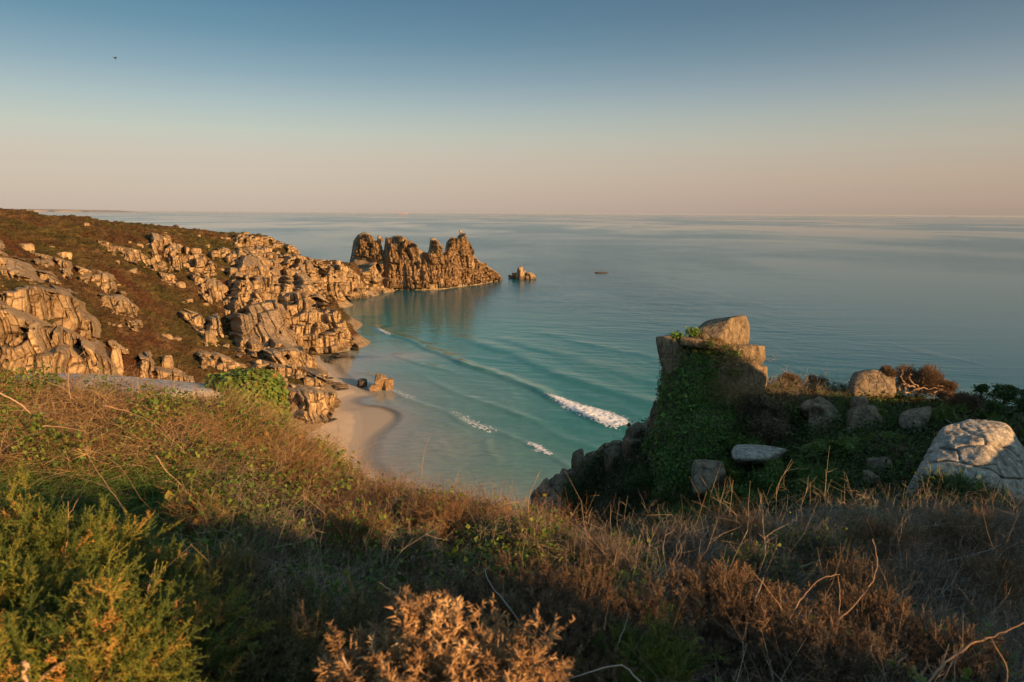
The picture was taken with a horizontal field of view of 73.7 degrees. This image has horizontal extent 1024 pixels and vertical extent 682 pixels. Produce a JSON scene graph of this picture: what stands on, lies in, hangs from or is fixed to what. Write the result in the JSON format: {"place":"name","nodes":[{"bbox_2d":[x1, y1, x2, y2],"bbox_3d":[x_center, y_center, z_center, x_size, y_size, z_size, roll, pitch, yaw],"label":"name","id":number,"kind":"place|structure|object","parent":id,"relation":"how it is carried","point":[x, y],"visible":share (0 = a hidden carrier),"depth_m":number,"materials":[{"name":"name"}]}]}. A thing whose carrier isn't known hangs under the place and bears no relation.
{"place":"outdoors","nodes":[
{"label":"outdoors","id":0,"kind":"place"},
{"bbox_2d":[2,214,497,434],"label":"headland hill","id":1,"kind":"structure","parent":0,"point":[359,340],"depth_m":416.12,"materials":[{"name":"stone"}]},
{"bbox_2d":[0,256,44,286],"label":"rock outcrop","id":2,"kind":"object","parent":1,"relation":"on","point":[20,270],"visible":0.57,"depth_m":136.08,"materials":[{"name":"stone"}]},
{"bbox_2d":[0,297,84,373],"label":"rock outcrop","id":3,"kind":"object","parent":1,"relation":"on","point":[23,335],"visible":0.74,"depth_m":110.30,"materials":[{"name":"stone"}]},
{"bbox_2d":[0,284,101,339],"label":"rock outcrop","id":4,"kind":"object","parent":1,"relation":"on","point":[64,305],"visible":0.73,"depth_m":125.09,"materials":[{"name":"stone"}]},
{"bbox_2d":[25,338,123,375],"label":"rock outcrop","id":5,"kind":"object","parent":1,"relation":"on","point":[93,353],"visible":0.45,"depth_m":119.06,"materials":[{"name":"stone"}]},
{"bbox_2d":[75,266,116,293],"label":"rock outcrop","id":6,"kind":"object","parent":1,"relation":"on","point":[104,281],"visible":0.69,"depth_m":172.82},
{"bbox_2d":[98,291,138,317],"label":"rock outcrop","id":7,"kind":"object","parent":1,"relation":"on","point":[121,302],"visible":0.76,"depth_m":163.28,"materials":[{"name":"stone"}]},
{"bbox_2d":[97,240,170,272],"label":"rock outcrop","id":8,"kind":"object","parent":1,"relation":"on","point":[132,255],"visible":0.76,"depth_m":216.15,"materials":[{"name":"stone"}]},
{"bbox_2d":[154,355,194,382],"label":"rock outcrop","id":9,"kind":"object","parent":1,"relation":"on","point":[166,368],"visible":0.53,"depth_m":150.54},
{"bbox_2d":[0,208,354,389],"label":"heather","id":10,"kind":"object","parent":1,"relation":"on","point":[158,315],"visible":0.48,"depth_m":190.07,"materials":[{"name":"plant"}]},
{"bbox_2d":[166,243,217,278],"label":"rock outcrop","id":11,"kind":"object","parent":1,"relation":"on","point":[198,260],"visible":0.87,"depth_m":240.64,"materials":[{"name":"stone"}]},
{"bbox_2d":[189,272,234,320],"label":"rock outcrop","id":12,"kind":"object","parent":1,"relation":"on","point":[217,289],"visible":0.74,"depth_m":223.97,"materials":[{"name":"stone"}]},
{"bbox_2d":[196,350,247,371],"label":"rock outcrop","id":13,"kind":"object","parent":1,"relation":"on","point":[220,360],"visible":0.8,"depth_m":171.22,"materials":[{"name":"stone"}]},
{"bbox_2d":[233,245,327,295],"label":"cliff face","id":14,"kind":"object","parent":1,"relation":"on","point":[314,275],"visible":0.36,"depth_m":299.42},
{"bbox_2d":[251,357,313,387],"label":"cliff face","id":15,"kind":"object","parent":1,"relation":"on","point":[261,363],"visible":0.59,"depth_m":176.78},
{"bbox_2d":[234,233,331,267],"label":"cliff face","id":16,"kind":"object","parent":1,"relation":"on","point":[251,240],"visible":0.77,"depth_m":328.46},
{"bbox_2d":[228,252,354,409],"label":"cliff face","id":17,"kind":"object","parent":1,"relation":"on","point":[254,326],"visible":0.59,"depth_m":232.86},
{"bbox_2d":[277,287,329,351],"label":"cliff face","id":18,"kind":"object","parent":1,"relation":"on","point":[300,299],"visible":0.47,"depth_m":249.07},
{"bbox_2d":[285,384,340,423],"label":"cliff face","id":19,"kind":"object","parent":1,"relation":"on","point":[328,398],"visible":0.91,"depth_m":164.45},
{"bbox_2d":[308,307,358,354],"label":"cliff face","id":20,"kind":"object","parent":1,"relation":"on","point":[332,318],"visible":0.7,"depth_m":249.59},
{"bbox_2d":[324,260,367,301],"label":"cliff face","id":21,"kind":"object","parent":1,"relation":"on","point":[341,279],"visible":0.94,"depth_m":391.94},
{"bbox_2d":[350,234,382,261],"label":"rock tower","id":22,"kind":"structure","parent":1,"relation":"on","point":[368,247],"depth_m":454.06,"materials":[{"name":"stone"}]},
{"bbox_2d":[382,236,420,289],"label":"rock tower","id":23,"kind":"structure","parent":1,"relation":"on","point":[406,250],"depth_m":446.88,"materials":[{"name":"stone"}]},
{"bbox_2d":[420,240,446,289],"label":"rock tower","id":24,"kind":"structure","parent":1,"relation":"on","point":[431,267],"depth_m":449.24,"materials":[{"name":"stone"}]},
{"bbox_2d":[443,233,474,287],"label":"rock tower","id":25,"kind":"structure","parent":1,"relation":"on","point":[457,269],"depth_m":467.47,"materials":[{"name":"stone"}]},
{"bbox_2d":[302,355,410,497],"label":"beach","id":26,"kind":"structure","parent":0,"point":[351,415],"depth_m":166.25,"materials":[{"name":"sand"}]},
{"bbox_2d":[0,354,1023,679],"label":"ground","id":27,"kind":"structure","parent":0,"point":[68,409],"depth_m":8.31,"materials":[{"name":"plant"}]},
{"bbox_2d":[0,531,145,679],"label":"gorse bush","id":28,"kind":"object","parent":27,"relation":"on","point":[12,569],"visible":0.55,"depth_m":2.36,"materials":[{"name":"green plant"}]},
{"bbox_2d":[0,460,162,624],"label":"gorse bush","id":29,"kind":"object","parent":27,"relation":"on","point":[48,537],"visible":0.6,"depth_m":2.91,"materials":[{"name":"green plant"}]},
{"bbox_2d":[0,541,176,681],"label":"gorse bush","id":30,"kind":"object","parent":27,"relation":"on","point":[60,589],"visible":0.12,"depth_m":2.43,"materials":[{"name":"green plant"}]},
{"bbox_2d":[7,497,189,672],"bbox_3d":[-2.004,1.136,3.188,0.922,0.758,0.794,0,11,0],"label":"gorse bush","id":31,"kind":"object","parent":27,"relation":"on","point":[103,549],"visible":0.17,"depth_m":3.24,"materials":[{"name":"green plant"}]},
{"bbox_2d":[0,551,210,681],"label":"gorse bush","id":32,"kind":"object","parent":27,"relation":"on","point":[98,628],"visible":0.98,"depth_m":2.00,"materials":[{"name":"green plant"}]},
{"bbox_2d":[12,373,222,408],"bbox_3d":[-6.546,0.988,11.068,4.356,1.163,2.533,0,11,0],"label":"boulder","id":33,"kind":"object","parent":27,"relation":"on","point":[181,384],"visible":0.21,"depth_m":10.55,"materials":[{"name":"stone"}]},
{"bbox_2d":[10,532,253,657],"bbox_3d":[-1.802,1.342,3.293,1.131,0.756,1.045,0,11,0],"label":"gorse bush","id":34,"kind":"object","parent":27,"relation":"on","point":[173,574],"visible":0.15,"depth_m":3.33,"materials":[{"name":"green plant"}]},
{"bbox_2d":[3,561,276,681],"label":"gorse bush","id":35,"kind":"object","parent":27,"relation":"on","point":[199,611],"visible":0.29,"depth_m":2.44,"materials":[{"name":"green plant"}]},
{"bbox_2d":[137,467,245,552],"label":"heath shrub","id":36,"kind":"object","parent":27,"relation":"on","point":[191,504],"visible":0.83,"depth_m":6.29,"materials":[{"name":"green plant"}]},
{"bbox_2d":[116,576,273,681],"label":"gorse bush","id":37,"kind":"object","parent":27,"relation":"on","point":[221,613],"visible":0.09,"depth_m":2.70,"materials":[{"name":"green plant"}]},
{"bbox_2d":[103,528,313,669],"bbox_3d":[-1.577,1.443,3.481,1.088,0.913,0.976,-5,12,-24],"label":"gorse bush","id":38,"kind":"object","parent":27,"relation":"on","point":[217,559],"visible":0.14,"depth_m":3.55,"materials":[{"name":"green plant"}]},
{"bbox_2d":[201,366,292,423],"bbox_3d":[-4.412,1.021,11.359,1.366,1.400,2.589,-4,11,-22],"label":"ivy mound","id":39,"kind":"object","parent":27,"relation":"on","point":[275,386],"visible":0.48,"depth_m":10.68,"materials":[{"name":"green plant"}]},
{"bbox_2d":[0,423,497,653],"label":"green grass","id":40,"kind":"structure","parent":27,"relation":"on","point":[91,502],"depth_m":6.96,"materials":[{"name":"plant"}]},
{"bbox_2d":[174,585,352,681],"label":"gorse bush","id":41,"kind":"object","parent":27,"relation":"on","point":[247,675],"visible":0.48,"depth_m":2.53,"materials":[{"name":"green plant"}]},
{"bbox_2d":[185,539,358,681],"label":"gorse bush","id":42,"kind":"object","parent":27,"relation":"on","point":[305,602],"visible":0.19,"depth_m":3.31,"materials":[{"name":"green plant"}]},
{"bbox_2d":[221,484,323,579],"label":"heath shrub","id":43,"kind":"object","parent":27,"relation":"on","point":[268,529],"visible":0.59,"depth_m":6.25,"materials":[{"name":"green plant"}]},
{"bbox_2d":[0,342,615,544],"bbox_3d":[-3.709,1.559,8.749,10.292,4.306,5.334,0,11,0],"label":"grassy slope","id":44,"kind":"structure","parent":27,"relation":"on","point":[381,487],"depth_m":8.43,"materials":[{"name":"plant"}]},
{"bbox_2d":[192,573,425,681],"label":"gorse bush","id":45,"kind":"object","parent":27,"relation":"on","point":[370,615],"visible":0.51,"depth_m":2.67,"materials":[{"name":"green plant"}]},
{"bbox_2d":[299,489,413,570],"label":"heath shrub","id":46,"kind":"object","parent":27,"relation":"on","point":[356,525],"visible":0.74,"depth_m":7.01,"materials":[{"name":"green plant"}]},
{"bbox_2d":[312,631,439,681],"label":"gorse bush","id":47,"kind":"object","parent":27,"relation":"on","point":[356,672],"visible":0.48,"depth_m":1.78,"materials":[{"name":"brown plant"}]},
{"bbox_2d":[369,516,452,585],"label":"heath shrub","id":48,"kind":"object","parent":27,"relation":"on","point":[418,547],"visible":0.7,"depth_m":6.03,"materials":[{"name":"green plant"}]},
{"bbox_2d":[323,584,509,681],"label":"gorse bush","id":49,"kind":"object","parent":27,"relation":"on","point":[411,636],"visible":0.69,"depth_m":1.84,"materials":[{"name":"brown plant"}]},
{"bbox_2d":[390,482,488,555],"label":"heath shrub","id":50,"kind":"object","parent":27,"relation":"on","point":[439,514],"visible":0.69,"depth_m":7.82,"materials":[{"name":"plant"}]},
{"bbox_2d":[349,556,533,663],"bbox_3d":[-0.393,1.533,3.628,1.055,0.744,0.970,0,11,0],"label":"gorse bush","id":51,"kind":"object","parent":27,"relation":"on","point":[477,595],"visible":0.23,"depth_m":3.70,"materials":[{"name":"brown plant"}]},
{"bbox_2d":[371,620,551,681],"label":"gorse bush","id":52,"kind":"object","parent":27,"relation":"on","point":[454,660],"visible":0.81,"depth_m":1.74,"materials":[{"name":"brown plant"}]},
{"bbox_2d":[444,599,575,681],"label":"gorse bush","id":53,"kind":"object","parent":27,"relation":"on","point":[524,659],"visible":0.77,"depth_m":1.78,"materials":[{"name":"brown plant"}]},
{"bbox_2d":[453,493,569,579],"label":"heath shrub","id":54,"kind":"object","parent":27,"relation":"on","point":[534,532],"visible":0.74,"depth_m":7.29,"materials":[{"name":"green plant"}]},
{"bbox_2d":[0,373,1023,681],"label":"undergrowth","id":55,"kind":"object","parent":27,"relation":"on","point":[100,411],"visible":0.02,"depth_m":7.59,"materials":[{"name":"green plant"}]},
{"bbox_2d":[2,495,1023,681],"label":"bare twigs","id":56,"kind":"object","parent":27,"relation":"on","point":[727,672],"visible":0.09,"depth_m":4.65,"materials":[{"name":"brown plant"}]},
{"bbox_2d":[465,547,631,667],"bbox_3d":[0.132,1.521,3.627,0.938,0.779,0.952,-6,12,-31],"label":"gorse bush","id":57,"kind":"object","parent":27,"relation":"on","point":[537,583],"visible":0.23,"depth_m":3.69,"materials":[{"name":"brown plant"}]},
{"bbox_2d":[529,474,574,520],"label":"crag","id":58,"kind":"structure","parent":27,"relation":"on","point":[547,484],"depth_m":42.58,"materials":[{"name":"stone"}]},
{"bbox_2d":[118,415,994,643],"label":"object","id":59,"kind":"object","parent":27,"relation":"on","point":[693,555],"visible":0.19,"depth_m":7.97,"materials":[{"name":"brown plant"}]},
{"bbox_2d":[511,550,619,655],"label":"gorse bush","id":60,"kind":"object","parent":27,"relation":"on","point":[604,574],"visible":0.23,"depth_m":3.88,"materials":[{"name":"brown plant"}]},
{"bbox_2d":[481,571,662,681],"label":"gorse bush","id":61,"kind":"object","parent":27,"relation":"on","point":[548,611],"visible":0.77,"depth_m":3.00,"materials":[{"name":"green plant"}]},
{"bbox_2d":[552,442,609,496],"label":"crag","id":62,"kind":"structure","parent":27,"relation":"on","point":[578,456],"depth_m":43.32,"materials":[{"name":"stone"}]},
{"bbox_2d":[168,432,1023,681],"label":"bramble leaves","id":63,"kind":"object","parent":27,"relation":"on","point":[477,548],"visible":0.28,"depth_m":6.91,"materials":[{"name":"plant"}]},
{"bbox_2d":[545,502,650,587],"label":"heath shrub","id":64,"kind":"object","parent":27,"relation":"on","point":[596,550],"visible":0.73,"depth_m":7.08,"materials":[{"name":"green plant"}]},
{"bbox_2d":[592,497,632,531],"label":"shrub","id":65,"kind":"object","parent":27,"relation":"on","point":[600,514],"visible":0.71,"depth_m":29.74,"materials":[{"name":"green plant"}]},
{"bbox_2d":[542,565,707,681],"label":"gorse bush","id":66,"kind":"object","parent":27,"relation":"on","point":[634,606],"visible":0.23,"depth_m":3.61,"materials":[{"name":"brown plant"}]},
{"bbox_2d":[604,400,657,476],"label":"crag","id":67,"kind":"structure","parent":27,"relation":"on","point":[633,433],"depth_m":34.11,"materials":[{"name":"stone"}]},
{"bbox_2d":[574,602,730,681],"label":"gorse bush","id":68,"kind":"object","parent":27,"relation":"on","point":[667,663],"visible":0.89,"depth_m":2.90,"materials":[{"name":"green plant"}]},
{"bbox_2d":[635,497,741,580],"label":"heath shrub","id":69,"kind":"object","parent":27,"relation":"on","point":[690,536],"visible":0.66,"depth_m":8.27,"materials":[{"name":"brown plant"}]},
{"bbox_2d":[637,326,767,510],"bbox_3d":[8.621,4.295,30.179,5.196,10.656,8.309,5,11,22],"label":"ivy","id":70,"kind":"object","parent":27,"relation":"on","point":[688,429],"visible":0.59,"depth_m":27.45,"materials":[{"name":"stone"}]},
{"bbox_2d":[688,315,749,352],"bbox_3d":[8.926,-0.258,29.242,2.263,1.883,4.055,5,12,23],"label":"balanced boulder","id":71,"kind":"object","parent":70,"relation":"on","point":[735,328],"visible":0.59,"depth_m":27.91,"materials":[{"name":"stone"}]},
{"bbox_2d":[735,389,772,417],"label":"shrub","id":72,"kind":"object","parent":70,"relation":"on","point":[751,404],"visible":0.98,"depth_m":26.66,"materials":[{"name":"green plant"}]},
{"bbox_2d":[691,459,725,499],"bbox_3d":[6.817,5.123,23.778,1.112,2.478,3.741,4,11,17],"label":"boulder","id":73,"kind":"object","parent":27,"relation":"on","point":[708,471],"visible":0.88,"depth_m":22.44,"materials":[{"name":"stone"}]},
{"bbox_2d":[627,555,802,681],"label":"gorse bush","id":74,"kind":"object","parent":27,"relation":"on","point":[715,586],"visible":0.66,"depth_m":4.09,"materials":[{"name":"brown plant"}]},
{"bbox_2d":[699,480,765,520],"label":"shrub","id":75,"kind":"object","parent":27,"relation":"on","point":[751,494],"visible":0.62,"depth_m":21.43,"materials":[{"name":"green plant"}]},
{"bbox_2d":[701,490,790,559],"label":"heath shrub","id":76,"kind":"object","parent":27,"relation":"on","point":[732,524],"visible":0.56,"depth_m":9.24,"materials":[{"name":"plant"}]},
{"bbox_2d":[686,528,814,610],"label":"heath shrub","id":77,"kind":"object","parent":27,"relation":"on","point":[758,558],"visible":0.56,"depth_m":7.05,"materials":[{"name":"brown plant"}]},
{"bbox_2d":[731,444,785,464],"bbox_3d":[9.309,4.375,25.627,1.797,1.424,4.196,5,12,24],"label":"boulder","id":78,"kind":"object","parent":27,"relation":"on","point":[747,454],"visible":0.91,"depth_m":24.15,"materials":[{"name":"stone"}]},
{"bbox_2d":[744,406,793,445],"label":"shrub","id":79,"kind":"object","parent":27,"relation":"on","point":[760,425],"visible":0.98,"depth_m":26.08,"materials":[{"name":"brown plant"}]},
{"bbox_2d":[687,580,876,681],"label":"gorse bush","id":80,"kind":"object","parent":27,"relation":"on","point":[751,603],"visible":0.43,"depth_m":3.97,"materials":[{"name":"brown plant"}]},
{"bbox_2d":[744,452,824,501],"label":"shrub","id":81,"kind":"object","parent":27,"relation":"on","point":[774,472],"visible":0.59,"depth_m":22.25,"materials":[{"name":"green plant"}]},
{"bbox_2d":[554,363,1023,537],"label":"ground cover","id":82,"kind":"object","parent":27,"relation":"on","point":[890,422],"visible":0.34,"depth_m":24.24,"materials":[{"name":"green plant"}]},
{"bbox_2d":[663,336,966,529],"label":"dry grass","id":83,"kind":"structure","parent":27,"relation":"on","point":[742,389],"depth_m":27.16,"materials":[{"name":"plant"}]},
{"bbox_2d":[751,511,881,588],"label":"heath shrub","id":84,"kind":"object","parent":27,"relation":"on","point":[815,543],"visible":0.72,"depth_m":8.08,"materials":[{"name":"brown plant"}]},
{"bbox_2d":[807,397,841,433],"bbox_3d":[13.124,3.605,28.599,1.366,2.800,4.181,5,12,25],"label":"boulder","id":85,"kind":"object","parent":27,"relation":"on","point":[828,405],"visible":0.37,"depth_m":27.41,"materials":[{"name":"stone"}]},
{"bbox_2d":[788,462,863,500],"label":"shrub","id":86,"kind":"object","parent":27,"relation":"on","point":[818,478],"visible":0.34,"depth_m":20.43,"materials":[{"name":"green plant"}]},
{"bbox_2d":[722,593,948,681],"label":"gorse bush","id":87,"kind":"object","parent":27,"relation":"on","point":[843,664],"visible":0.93,"depth_m":3.24,"materials":[{"name":"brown plant"}]},
{"bbox_2d":[789,447,908,550],"bbox_3d":[4.879,2.583,9.971,1.952,1.892,1.708,0,11,0],"label":"blackthorn bush","id":88,"kind":"object","parent":27,"relation":"on","point":[831,516],"visible":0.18,"depth_m":10.02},
{"bbox_2d":[792,537,928,626],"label":"heath shrub","id":89,"kind":"object","parent":27,"relation":"on","point":[845,570],"visible":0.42,"depth_m":6.43,"materials":[{"name":"plant"}]},
{"bbox_2d":[845,405,884,434],"bbox_3d":[14.448,3.648,27.720,1.638,2.571,4.260,6,12,30],"label":"boulder","id":90,"kind":"object","parent":27,"relation":"on","point":[855,414],"visible":0.32,"depth_m":26.45,"materials":[{"name":"stone"}]},
{"bbox_2d":[848,369,896,399],"bbox_3d":[16.480,2.321,31.226,2.036,2.414,4.572,6,12,28],"label":"boulder","id":91,"kind":"object","parent":27,"relation":"on","point":[872,379],"visible":0.56,"depth_m":29.74,"materials":[{"name":"stone"}]},
{"bbox_2d":[803,571,969,681],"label":"gorse bush","id":92,"kind":"object","parent":27,"relation":"on","point":[870,608],"visible":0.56,"depth_m":4.22,"materials":[{"name":"brown plant"}]},
{"bbox_2d":[837,503,949,564],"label":"heath shrub","id":93,"kind":"object","parent":27,"relation":"on","point":[880,530],"visible":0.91,"depth_m":8.82,"materials":[{"name":"plant"}]},
{"bbox_2d":[898,406,932,430],"bbox_3d":[15.605,3.281,26.389,1.013,1.886,5.025,8,13,34],"label":"boulder","id":94,"kind":"object","parent":27,"relation":"on","point":[923,414],"visible":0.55,"depth_m":24.70,"materials":[{"name":"stone"}]},
{"bbox_2d":[895,363,947,399],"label":"gorse bush","id":95,"kind":"object","parent":27,"relation":"on","point":[929,376],"visible":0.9,"depth_m":30.40,"materials":[{"name":"plant"}]},
{"bbox_2d":[829,444,1023,666],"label":"bare twigs","id":96,"kind":"object","parent":27,"relation":"on","point":[1012,519],"visible":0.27,"depth_m":8.80,"materials":[{"name":"brown plant"}]},
{"bbox_2d":[868,524,999,621],"bbox_3d":[4.375,2.542,7.418,1.410,1.032,1.273,0,11,0],"label":"heath shrub","id":97,"kind":"object","parent":27,"relation":"on","point":[926,570],"visible":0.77,"depth_m":7.24,"materials":[{"name":"brown plant"}]},
{"bbox_2d":[868,613,1015,681],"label":"gorse bush","id":98,"kind":"object","parent":27,"relation":"on","point":[980,658],"visible":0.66,"depth_m":3.80,"materials":[{"name":"brown plant"}]},
{"bbox_2d":[906,461,992,507],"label":"shrub","id":99,"kind":"object","parent":27,"relation":"on","point":[948,484],"visible":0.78,"depth_m":13.17,"materials":[{"name":"green plant"}]},
{"bbox_2d":[905,419,1023,504],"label":"boulder","id":100,"kind":"object","parent":27,"relation":"on","point":[991,451],"visible":0.47,"depth_m":14.31,"materials":[{"name":"stone"}]},
{"bbox_2d":[909,492,1023,570],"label":"heath shrub","id":101,"kind":"object","parent":27,"relation":"on","point":[981,526],"visible":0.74,"depth_m":9.19,"materials":[{"name":"plant"}]},
{"bbox_2d":[928,397,1014,422],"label":"shrub","id":102,"kind":"object","parent":27,"relation":"on","point":[945,411],"visible":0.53,"depth_m":23.24,"materials":[{"name":"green plant"}]},
{"bbox_2d":[929,534,1023,630],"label":"heath shrub","id":103,"kind":"object","parent":27,"relation":"on","point":[1013,584],"visible":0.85,"depth_m":7.17,"materials":[{"name":"plant"}]},
{"bbox_2d":[944,473,1023,514],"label":"shrub","id":104,"kind":"object","parent":27,"relation":"on","point":[992,491],"visible":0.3,"depth_m":13.02,"materials":[{"name":"brown plant"}]},
{"bbox_2d":[984,383,1023,416],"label":"wind bent tree","id":105,"kind":"object","parent":27,"relation":"on","point":[1007,393],"visible":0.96,"depth_m":23.62,"materials":[{"name":"green plant"}]},
{"bbox_2d":[0,0,1023,216],"label":"sky","id":106,"kind":"structure","parent":0,"point":[637,107],"materials":[{"name":"blue"}]},
{"bbox_2d":[38,212,1023,515],"bbox_3d":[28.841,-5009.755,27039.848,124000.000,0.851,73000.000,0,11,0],"label":"sea","id":107,"kind":"structure","parent":0,"point":[834,298],"depth_m":358.19,"materials":[{"name":"liquid"}]},
{"bbox_2d":[544,392,629,430],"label":"breaking wave","id":108,"kind":"object","parent":107,"relation":"on","point":[605,417],"visible":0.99,"depth_m":172.46,"materials":[{"name":"white liquid"}]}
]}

